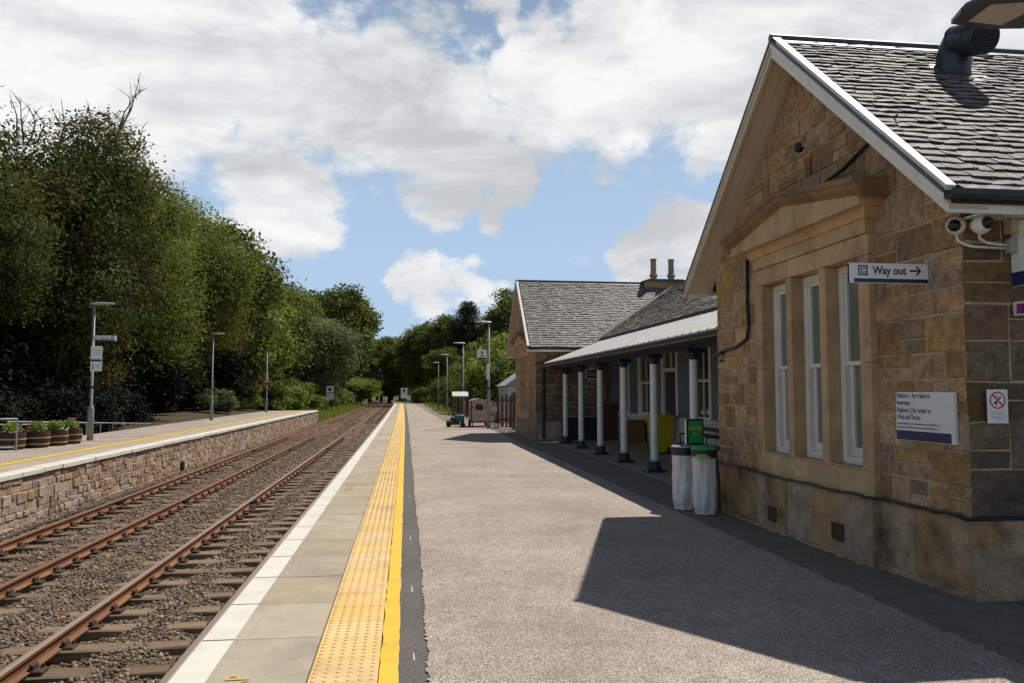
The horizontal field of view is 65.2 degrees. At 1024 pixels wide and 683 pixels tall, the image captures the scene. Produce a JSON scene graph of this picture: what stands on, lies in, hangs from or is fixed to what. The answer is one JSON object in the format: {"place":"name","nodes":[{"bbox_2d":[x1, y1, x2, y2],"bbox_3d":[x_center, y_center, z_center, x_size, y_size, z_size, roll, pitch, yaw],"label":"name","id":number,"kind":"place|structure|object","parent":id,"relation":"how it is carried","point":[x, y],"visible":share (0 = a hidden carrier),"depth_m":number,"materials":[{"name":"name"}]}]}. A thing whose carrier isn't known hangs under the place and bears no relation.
{"place":"outdoors","nodes":[
{"label":"outdoors","id":0,"kind":"place"},
{"bbox_2d":[0,410,317,531],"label":"opposite platform","id":1,"kind":"structure","parent":0,"point":[98,440],"depth_m":25.80,"materials":[{"name":"concrete"}]},
{"bbox_2d":[0,421,26,449],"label":"barrel planter","id":2,"kind":"object","parent":1,"relation":"on","point":[8,437],"visible":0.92,"depth_m":22.34,"materials":[{"name":"brown wood"}]},
{"bbox_2d":[22,420,50,447],"bbox_3d":[-13.852,2.685,23.314,0.744,0.779,0.744,0,-4,-8],"label":"barrel planter","id":3,"kind":"object","parent":1,"relation":"on","point":[38,436],"visible":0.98,"depth_m":23.12,"materials":[{"name":"brown wood"}]},
{"bbox_2d":[45,419,68,445],"bbox_3d":[-13.796,2.736,24.177,0.761,0.786,0.744,0,-4,-8],"label":"barrel planter","id":4,"kind":"object","parent":1,"relation":"on","point":[59,435],"visible":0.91,"depth_m":24.01,"materials":[{"name":"brown wood"}]},
{"bbox_2d":[63,418,82,443],"bbox_3d":[-13.837,2.782,25.028,0.744,0.800,0.744,0,-4,-8],"label":"barrel planter","id":5,"kind":"object","parent":1,"relation":"on","point":[75,434],"visible":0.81,"depth_m":24.88,"materials":[{"name":"brown wood"}]},
{"bbox_2d":[87,302,114,440],"bbox_3d":[-13.795,0.989,26.814,0.760,4.625,0.300,0,-4,-8],"label":"lamp post","id":6,"kind":"object","parent":1,"relation":"on","point":[90,421],"visible":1,"depth_m":26.69,"materials":[{"name":"metal"}]},
{"bbox_2d":[90,346,101,370],"bbox_3d":[-13.892,0.575,26.734,0.360,0.840,0.024,0,-4,-8],"label":"notice board","id":7,"kind":"object","parent":6,"relation":"attached to","point":[96,359],"visible":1,"depth_m":26.73,"materials":[{"name":"white metal"}]},
{"bbox_2d":[0,410,303,465],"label":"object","id":8,"kind":"object","parent":1,"relation":"on","point":[121,443],"visible":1,"depth_m":24.00,"materials":[{"name":"paint"}]},
{"bbox_2d":[0,410,312,472],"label":"opposite platform margin","id":9,"kind":"object","parent":1,"relation":"on","point":[15,466],"visible":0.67,"depth_m":22.79,"materials":[{"name":"concrete"}]},
{"bbox_2d":[116,408,264,430],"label":"mulch bed","id":10,"kind":"object","parent":1,"relation":"on","point":[181,415],"visible":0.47,"depth_m":49.76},
{"bbox_2d":[160,359,208,410],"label":"shrub","id":11,"kind":"object","parent":10,"relation":"on","point":[189,401],"visible":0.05,"depth_m":58.32,"materials":[{"name":"green plant"}]},
{"bbox_2d":[193,379,240,412],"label":"round shrub","id":12,"kind":"object","parent":10,"relation":"on","point":[205,398],"visible":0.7,"depth_m":55.98,"materials":[{"name":"green plant"}]},
{"bbox_2d":[216,395,239,414],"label":"round shrub","id":13,"kind":"object","parent":10,"relation":"on","point":[228,410],"visible":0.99,"depth_m":55.80,"materials":[{"name":"green plant"}]},
{"bbox_2d":[233,382,264,410],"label":"shrub","id":14,"kind":"object","parent":10,"relation":"on","point":[254,401],"visible":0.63,"depth_m":64.97,"materials":[{"name":"green plant"}]},
{"bbox_2d":[244,379,296,410],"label":"shrub","id":15,"kind":"object","parent":10,"relation":"on","point":[276,390],"visible":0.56,"depth_m":70.21,"materials":[{"name":"green plant"}]},
{"bbox_2d":[209,333,224,419],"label":"lamp post","id":16,"kind":"object","parent":1,"relation":"on","point":[211,409],"visible":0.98,"depth_m":45.95,"materials":[{"name":"metal"}]},
{"bbox_2d":[348,401,366,405],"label":"embankment","id":17,"kind":"structure","parent":0,"point":[362,404],"depth_m":169.29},
{"bbox_2d":[262,271,306,380],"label":"tree","id":18,"kind":"object","parent":17,"relation":"on","point":[286,357],"visible":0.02,"depth_m":82.65,"materials":[{"name":"green plant"}]},
{"bbox_2d":[270,378,318,408],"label":"shrub","id":19,"kind":"object","parent":17,"relation":"on","point":[307,385],"visible":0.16,"depth_m":79.87,"materials":[{"name":"green plant"}]},
{"bbox_2d":[280,384,308,409],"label":"shrub","id":20,"kind":"object","parent":17,"relation":"on","point":[298,394],"visible":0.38,"depth_m":76.01,"materials":[{"name":"green plant"}]},
{"bbox_2d":[270,278,322,383],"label":"tree","id":21,"kind":"object","parent":17,"relation":"on","point":[300,358],"visible":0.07,"depth_m":92.94,"materials":[{"name":"green plant"}]},
{"bbox_2d":[289,312,371,399],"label":"tree","id":22,"kind":"object","parent":17,"relation":"on","point":[338,348],"visible":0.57,"depth_m":97.65,"materials":[{"name":"green plant"}]},
{"bbox_2d":[312,283,383,388],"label":"tree","id":23,"kind":"object","parent":17,"relation":"on","point":[358,313],"visible":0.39,"depth_m":132.90,"materials":[{"name":"green plant"}]},
{"bbox_2d":[286,402,468,421],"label":"grass","id":24,"kind":"structure","parent":17,"relation":"on","point":[326,412],"depth_m":89.99,"materials":[{"name":"green plant"}]},
{"bbox_2d":[345,380,378,403],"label":"shrub","id":25,"kind":"object","parent":24,"relation":"on","point":[362,390],"visible":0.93,"depth_m":146.04,"materials":[{"name":"green plant"}]},
{"bbox_2d":[347,371,414,401],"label":"road bridge","id":26,"kind":"structure","parent":0,"point":[369,375],"depth_m":183.22,"materials":[{"name":"stone"}]},
{"bbox_2d":[361,395,433,403],"bbox_3d":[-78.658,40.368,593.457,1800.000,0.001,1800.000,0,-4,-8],"label":"ground","id":27,"kind":"structure","parent":0,"point":[385,397],"depth_m":357.66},
{"bbox_2d":[0,332,45,395],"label":"shrub","id":28,"kind":"object","parent":27,"relation":"on","point":[6,370],"visible":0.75,"depth_m":33.55,"materials":[{"name":"green plant"}]},
{"bbox_2d":[0,85,78,329],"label":"tree","id":29,"kind":"object","parent":27,"relation":"on","point":[22,263],"visible":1,"depth_m":31.36,"materials":[{"name":"green plant"}]},
{"bbox_2d":[111,385,160,422],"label":"shrub","id":30,"kind":"object","parent":27,"relation":"on","point":[139,414],"visible":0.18,"depth_m":42.97,"materials":[{"name":"green plant"}]},
{"bbox_2d":[0,410,317,533],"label":"platform wall","id":31,"kind":"structure","parent":27,"relation":"on","point":[18,476],"depth_m":21.17,"materials":[{"name":"brown stone"}]},
{"bbox_2d":[0,399,397,682],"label":"track ballast","id":32,"kind":"structure","parent":27,"relation":"on","point":[111,583],"depth_m":12.76,"materials":[{"name":"gravel"}]},
{"bbox_2d":[0,483,153,541],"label":"trackside cable","id":33,"kind":"object","parent":32,"relation":"on","point":[58,518],"visible":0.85,"depth_m":17.23,"materials":[{"name":"rubber"}]},
{"bbox_2d":[0,419,376,682],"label":"ballast stones","id":34,"kind":"object","parent":32,"relation":"on","point":[141,623],"visible":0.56,"depth_m":12.27,"materials":[{"name":"gravel"}]},
{"bbox_2d":[0,398,385,614],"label":"railway track","id":35,"kind":"structure","parent":32,"relation":"on","point":[20,583],"depth_m":16.38,"materials":[{"name":"metal"}]},
{"bbox_2d":[0,398,395,682],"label":"railway track","id":36,"kind":"structure","parent":32,"relation":"on","point":[57,646],"depth_m":10.53,"materials":[{"name":"metal"}]},
{"bbox_2d":[366,335,409,402],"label":"tree","id":37,"kind":"object","parent":27,"relation":"on","point":[387,391],"visible":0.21,"depth_m":191.64,"materials":[{"name":"green plant"}]},
{"bbox_2d":[373,343,417,400],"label":"tree","id":38,"kind":"object","parent":27,"relation":"on","point":[385,364],"visible":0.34,"depth_m":160.69,"materials":[{"name":"green plant"}]},
{"bbox_2d":[393,320,439,388],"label":"tree","id":39,"kind":"object","parent":27,"relation":"on","point":[407,367],"visible":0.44,"depth_m":145.97,"materials":[{"name":"green plant"}]},
{"bbox_2d":[410,313,458,388],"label":"tree","id":40,"kind":"object","parent":27,"relation":"on","point":[435,338],"visible":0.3,"depth_m":143.43,"materials":[{"name":"green plant"}]},
{"bbox_2d":[395,401,496,416],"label":"verge","id":41,"kind":"structure","parent":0,"point":[433,401],"depth_m":123.69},
{"bbox_2d":[419,346,461,388],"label":"tree","id":42,"kind":"object","parent":41,"relation":"on","point":[431,369],"visible":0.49,"depth_m":125.67,"materials":[{"name":"green plant"}]},
{"bbox_2d":[442,300,486,357],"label":"pine tree","id":43,"kind":"object","parent":41,"relation":"on","point":[464,330],"visible":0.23,"depth_m":136.80,"materials":[{"name":"green plant"}]},
{"bbox_2d":[446,355,493,404],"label":"shrub","id":44,"kind":"object","parent":41,"relation":"on","point":[459,375],"visible":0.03,"depth_m":66.20,"materials":[{"name":"green plant"}]},
{"bbox_2d":[457,358,496,404],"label":"shrub","id":45,"kind":"object","parent":41,"relation":"on","point":[473,379],"visible":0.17,"depth_m":56.30,"materials":[{"name":"green plant"}]},
{"bbox_2d":[461,329,504,356],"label":"tree","id":46,"kind":"object","parent":41,"relation":"on","point":[483,340],"visible":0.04,"depth_m":129.37,"materials":[{"name":"green plant"}]},
{"bbox_2d":[470,331,509,362],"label":"tree","id":47,"kind":"object","parent":41,"relation":"on","point":[501,346],"visible":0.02,"depth_m":61.88,"materials":[{"name":"green plant"}]},
{"bbox_2d":[471,350,515,403],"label":"shrub","id":48,"kind":"object","parent":41,"relation":"on","point":[502,369],"visible":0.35,"depth_m":53.69,"materials":[{"name":"green plant"}]},
{"bbox_2d":[476,287,513,341],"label":"tree","id":49,"kind":"object","parent":41,"relation":"on","point":[499,316],"visible":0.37,"depth_m":134.94,"materials":[{"name":"green plant"}]},
{"bbox_2d":[497,373,515,420],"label":"metal shed","id":50,"kind":"object","parent":41,"relation":"on","point":[509,387],"visible":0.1,"depth_m":43.21,"materials":[{"name":"metal"}]},
{"bbox_2d":[414,403,512,426],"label":"gravel verge","id":51,"kind":"structure","parent":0,"point":[445,417],"depth_m":50.16,"materials":[{"name":"gravel"}]},
{"bbox_2d":[408,386,431,402],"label":"shrub","id":52,"kind":"object","parent":51,"relation":"on","point":[420,395],"visible":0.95,"depth_m":112.15,"materials":[{"name":"green plant"}]},
{"bbox_2d":[452,392,467,418],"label":"notice stand","id":53,"kind":"object","parent":51,"relation":"on","point":[457,394],"visible":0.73,"depth_m":46.84,"materials":[{"name":"white metal"}]},
{"bbox_2d":[445,377,483,413],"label":"shrub","id":54,"kind":"object","parent":51,"relation":"on","point":[456,384],"visible":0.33,"depth_m":57.24,"materials":[{"name":"green plant"}]},
{"bbox_2d":[468,398,487,426],"bbox_3d":[-1.588,3.305,37.273,0.860,1.300,1.415,0,-4,-8],"label":"box trailer","id":55,"kind":"object","parent":51,"relation":"on","point":[477,410],"visible":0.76,"depth_m":36.59,"materials":[{"name":"brown paint"}]},
{"bbox_2d":[0,0,1023,338],"label":"sky","id":56,"kind":"structure","parent":0,"point":[430,157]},
{"bbox_2d":[306,403,1023,682],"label":"platform","id":57,"kind":"structure","parent":0,"point":[412,639],"depth_m":6.32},
{"bbox_2d":[203,403,399,682],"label":"coping slabs","id":58,"kind":"structure","parent":57,"relation":"on","point":[281,644],"depth_m":6.25,"materials":[{"name":"concrete"}]},
{"bbox_2d":[167,403,395,682],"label":"white edge line","id":59,"kind":"object","parent":58,"relation":"on","point":[200,662],"visible":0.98,"depth_m":6.20,"materials":[{"name":"paint"}]},
{"bbox_2d":[307,403,402,682],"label":"tactile paving","id":60,"kind":"structure","parent":57,"relation":"on","point":[349,649],"depth_m":6.21,"materials":[{"name":"concrete"}]},
{"bbox_2d":[378,404,404,682],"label":"yellow line","id":61,"kind":"object","parent":57,"relation":"on","point":[389,661],"visible":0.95,"depth_m":6.20,"materials":[{"name":"paint"}]},
{"bbox_2d":[497,393,515,427],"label":"gate","id":62,"kind":"structure","parent":57,"relation":"on","point":[506,400],"depth_m":35.21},
{"bbox_2d":[543,439,718,499],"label":"veranda floor","id":63,"kind":"structure","parent":57,"relation":"on","point":[640,456],"depth_m":19.81,"materials":[{"name":"concrete"}]},
{"bbox_2d":[560,415,611,439],"bbox_3d":[2.477,2.888,26.758,1.660,0.808,0.660,0,-4,-8],"label":"counter","id":64,"kind":"object","parent":63,"relation":"on","point":[590,427],"visible":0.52,"depth_m":26.50,"materials":[{"name":"black plastic"}]},
{"bbox_2d":[603,402,617,439],"bbox_3d":[3.234,2.628,26.387,0.494,1.240,0.035,0,-4,-8],"label":"timber screen","id":65,"kind":"object","parent":63,"relation":"on","point":[609,430],"visible":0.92,"depth_m":26.37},
{"bbox_2d":[620,442,646,446],"bbox_3d":[3.561,3.017,23.427,0.600,0.109,0.720,0,-4,-8],"label":"pallet","id":66,"kind":"object","parent":63,"relation":"on","point":[637,444],"visible":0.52,"depth_m":23.09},
{"bbox_2d":[627,419,644,442],"bbox_3d":[3.544,2.627,23.449,0.533,0.660,0.620,0,-4,-8],"label":"cabinet","id":67,"kind":"object","parent":66,"relation":"on","point":[635,430],"visible":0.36,"depth_m":23.14,"materials":[{"name":"wood"}]},
{"bbox_2d":[645,414,676,453],"bbox_3d":[3.887,2.406,20.780,0.685,1.015,0.640,0,-4,-8],"label":"wheeled bin","id":68,"kind":"object","parent":63,"relation":"on","point":[665,425],"visible":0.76,"depth_m":20.52,"materials":[{"name":"yellow plastic"}]},
{"bbox_2d":[677,427,718,450],"bbox_3d":[4.125,2.262,17.182,0.572,0.856,1.800,0,-4,-8],"label":"bench","id":69,"kind":"object","parent":63,"relation":"on","point":[709,436],"visible":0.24,"depth_m":17.33,"materials":[{"name":"blue paint"}]},
{"bbox_2d":[405,403,1023,682],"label":"platform paving","id":70,"kind":"structure","parent":57,"relation":"on","point":[537,566],"depth_m":6.23,"materials":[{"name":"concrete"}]},
{"bbox_2d":[489,427,1023,664],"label":"platform margin","id":71,"kind":"object","parent":57,"relation":"on","point":[997,627],"visible":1,"depth_m":6.99,"materials":[{"name":"concrete"}]},
{"bbox_2d":[475,321,491,427],"bbox_3d":[-1.296,1.471,35.717,0.760,4.785,0.300,0,-4,-8],"label":"lamp post","id":72,"kind":"object","parent":71,"relation":"on","point":[488,415],"visible":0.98,"depth_m":35.67,"materials":[{"name":"metal"}]},
{"bbox_2d":[671,445,693,509],"bbox_3d":[2.365,1.862,11.010,0.343,0.861,0.343,-2,-4,33],"label":"bin","id":73,"kind":"object","parent":71,"relation":"on","point":[682,477],"visible":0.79,"depth_m":10.88,"materials":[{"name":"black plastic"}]},
{"bbox_2d":[685,419,703,445],"bbox_3d":[2.479,1.291,10.865,0.287,0.478,0.072,1,-4,-17],"label":"recycling sign","id":74,"kind":"object","parent":73,"relation":"attached to","point":[694,432],"visible":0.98,"depth_m":10.86,"materials":[{"name":"green plastic"}]},
{"bbox_2d":[691,445,720,514],"bbox_3d":[2.505,1.814,10.523,0.344,0.895,0.468,-3,-5,38],"label":"bin","id":75,"kind":"object","parent":71,"relation":"on","point":[705,466],"visible":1,"depth_m":10.45,"materials":[{"name":"clear plastic"}]},
{"bbox_2d":[506,25,1023,601],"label":"station building","id":76,"kind":"structure","parent":57,"relation":"on","point":[816,371],"depth_m":8.24,"materials":[{"name":"stone"}]},
{"bbox_2d":[618,364,629,415],"bbox_3d":[3.659,1.371,25.843,0.160,2.040,1.230,0,-4,-8],"label":"window","id":77,"kind":"structure","parent":76,"relation":"in","point":[628,387],"depth_m":25.71,"materials":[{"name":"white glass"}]},
{"bbox_2d":[637,357,649,417],"bbox_3d":[3.951,1.232,23.642,0.160,2.040,1.380,0,-4,-8],"label":"window","id":78,"kind":"structure","parent":76,"relation":"in","point":[643,364],"depth_m":23.93,"materials":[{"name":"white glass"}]},
{"bbox_2d":[665,372,675,418],"bbox_3d":[4.266,1.880,21.368,0.119,2.140,1.036,0,-4,-8],"label":"door","id":79,"kind":"structure","parent":76,"relation":"in","point":[670,406],"depth_m":21.47,"materials":[{"name":"blue paint"}]},
{"bbox_2d":[698,347,712,424],"bbox_3d":[4.554,0.945,19.090,0.160,2.040,1.280,0,-4,-8],"label":"window","id":80,"kind":"structure","parent":76,"relation":"in","point":[704,361],"depth_m":19.02,"materials":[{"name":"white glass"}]},
{"bbox_2d":[713,259,749,357],"bbox_3d":[2.952,-0.409,10.828,0.044,1.222,1.206,0,-4,-8],"label":"cable","id":81,"kind":"object","parent":76,"relation":"attached to","point":[743,341],"visible":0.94,"depth_m":10.27,"materials":[{"name":"black plastic"}]},
{"bbox_2d":[773,283,788,453],"bbox_3d":[3.314,0.321,9.455,0.150,2.150,0.650,0,-4,-8],"label":"window","id":82,"kind":"structure","parent":76,"relation":"in","point":[779,292],"depth_m":9.65,"materials":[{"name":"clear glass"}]},
{"bbox_2d":[803,274,822,458],"bbox_3d":[3.412,0.275,8.717,0.150,2.150,0.650,0,-4,-8],"label":"window","id":83,"kind":"structure","parent":76,"relation":"in","point":[813,398],"depth_m":8.91,"materials":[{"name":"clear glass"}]},
{"bbox_2d":[838,262,865,464],"bbox_3d":[3.509,0.228,7.980,0.150,2.150,0.650,0,-4,-8],"label":"window","id":84,"kind":"structure","parent":76,"relation":"in","point":[848,292],"depth_m":8.16,"materials":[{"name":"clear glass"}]},
{"bbox_2d":[824,113,898,181],"bbox_3d":[3.356,-1.840,7.837,0.036,0.316,1.403,1,-4,-8],"label":"cable","id":85,"kind":"object","parent":76,"relation":"attached to","point":[857,154],"visible":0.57,"depth_m":7.86,"materials":[{"name":"black plastic"}]},
{"bbox_2d":[718,460,1023,520],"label":"cable","id":86,"kind":"object","parent":76,"relation":"attached to","point":[926,508],"visible":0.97,"depth_m":7.07,"materials":[{"name":"black plastic"}]},
{"bbox_2d":[847,258,932,290],"bbox_3d":[3.163,-0.568,6.711,0.728,0.270,0.090,0,-4,-8],"label":"way out sign","id":87,"kind":"object","parent":76,"relation":"attached to","point":[885,273],"visible":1,"depth_m":6.70,"materials":[{"name":"white metal"}]},
{"bbox_2d":[896,392,958,444],"bbox_3d":[3.486,0.636,6.749,0.037,0.420,0.760,0,-4,-8],"label":"information board","id":88,"kind":"object","parent":76,"relation":"attached to","point":[930,417],"visible":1,"depth_m":6.69,"materials":[{"name":"white metal"}]},
{"bbox_2d":[946,217,965,234],"bbox_3d":[3.538,-0.924,6.388,0.166,0.146,0.172,0,-4,-8],"label":"security camera","id":89,"kind":"object","parent":76,"relation":"attached to","point":[955,225],"visible":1,"depth_m":6.33,"materials":[{"name":"beige plastic"}]},
{"bbox_2d":[969,216,994,233],"bbox_3d":[3.675,-0.912,6.259,0.146,0.146,0.204,0,-4,-8],"label":"security camera","id":90,"kind":"object","parent":76,"relation":"attached to","point":[981,224],"visible":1,"depth_m":6.21,"materials":[{"name":"beige plastic"}]},
{"bbox_2d":[986,389,1008,422],"bbox_3d":[3.796,0.507,6.252,0.178,0.265,0.010,0,-4,-8],"label":"no smoking sign","id":91,"kind":"object","parent":76,"relation":"attached to","point":[997,405],"visible":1,"depth_m":6.25,"materials":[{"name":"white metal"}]},
{"bbox_2d":[1003,218,1023,234],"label":"junction box","id":92,"kind":"object","parent":76,"relation":"attached to","point":[1011,228],"visible":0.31,"depth_m":6.30,"materials":[{"name":"beige"}]},
{"bbox_2d":[1009,220,1023,286],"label":"hanging sign","id":93,"kind":"object","parent":76,"relation":"attached to","point":[1017,268],"visible":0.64,"depth_m":6.29,"materials":[{"name":"white metal"}]},
{"bbox_2d":[951,0,1023,28],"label":"lamp post","id":94,"kind":"object","parent":57,"relation":"on","point":[998,14],"visible":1,"depth_m":6.53,"materials":[{"name":"metal"}]},
{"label":"woodland floor","id":95,"kind":"structure","parent":0,"visible":0},
{"bbox_2d":[0,387,28,431],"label":"shrub","id":96,"kind":"object","parent":95,"relation":"on","point":[7,411],"visible":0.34,"depth_m":27.33,"materials":[{"name":"green plant"}]},
{"bbox_2d":[0,386,57,429],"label":"shrub","id":97,"kind":"object","parent":95,"relation":"on","point":[35,412],"visible":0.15,"depth_m":31.60,"materials":[{"name":"green plant"}]},
{"bbox_2d":[26,378,103,434],"bbox_3d":[-19.702,3.341,33.988,4.113,3.603,4.202,3,-5,-39],"label":"shrub","id":98,"kind":"object","parent":95,"relation":"on","point":[62,405],"visible":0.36,"depth_m":33.64,"materials":[{"name":"green plant"}]},
{"bbox_2d":[25,377,126,433],"bbox_3d":[-20.183,3.447,36.393,4.327,3.710,4.235,-1,-4,9],"label":"shrub","id":99,"kind":"object","parent":95,"relation":"on","point":[102,409],"visible":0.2,"depth_m":36.56,"materials":[{"name":"green plant"}]},
{"bbox_2d":[95,384,135,430],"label":"shrub","id":100,"kind":"object","parent":95,"relation":"on","point":[122,401],"visible":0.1,"depth_m":41.09,"materials":[{"name":"green plant"}]},
{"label":"woodland floor","id":101,"kind":"structure","parent":0,"visible":0},
{"bbox_2d":[0,72,208,393],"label":"tree","id":102,"kind":"object","parent":101,"relation":"on","point":[95,209],"visible":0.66,"depth_m":38.07,"materials":[{"name":"green plant"}]},
{"bbox_2d":[71,345,154,398],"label":"shrub","id":103,"kind":"object","parent":101,"relation":"on","point":[130,383],"visible":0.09,"depth_m":45.02,"materials":[{"name":"green plant"}]},
{"bbox_2d":[39,100,227,381],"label":"tree","id":104,"kind":"object","parent":101,"relation":"on","point":[161,329],"visible":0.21,"depth_m":48.47,"materials":[{"name":"green plant"}]},
{"bbox_2d":[117,342,200,414],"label":"shrub","id":105,"kind":"object","parent":101,"relation":"on","point":[167,389],"visible":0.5,"depth_m":48.19,"materials":[{"name":"green plant"}]},
{"bbox_2d":[150,181,270,410],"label":"tree","id":106,"kind":"object","parent":101,"relation":"on","point":[231,293],"visible":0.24,"depth_m":57.92,"materials":[{"name":"green plant"}]},
{"bbox_2d":[178,343,261,409],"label":"shrub","id":107,"kind":"object","parent":101,"relation":"on","point":[223,377],"visible":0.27,"depth_m":62.76,"materials":[{"name":"green plant"}]},
{"bbox_2d":[191,211,306,407],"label":"tree","id":108,"kind":"object","parent":101,"relation":"on","point":[267,339],"visible":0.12,"depth_m":69.82,"materials":[{"name":"green plant"}]},
{"bbox_2d":[280,281,333,323],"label":"tree","id":109,"kind":"object","parent":101,"relation":"on","point":[312,305],"depth_m":107.26,"materials":[{"name":"green plant"}]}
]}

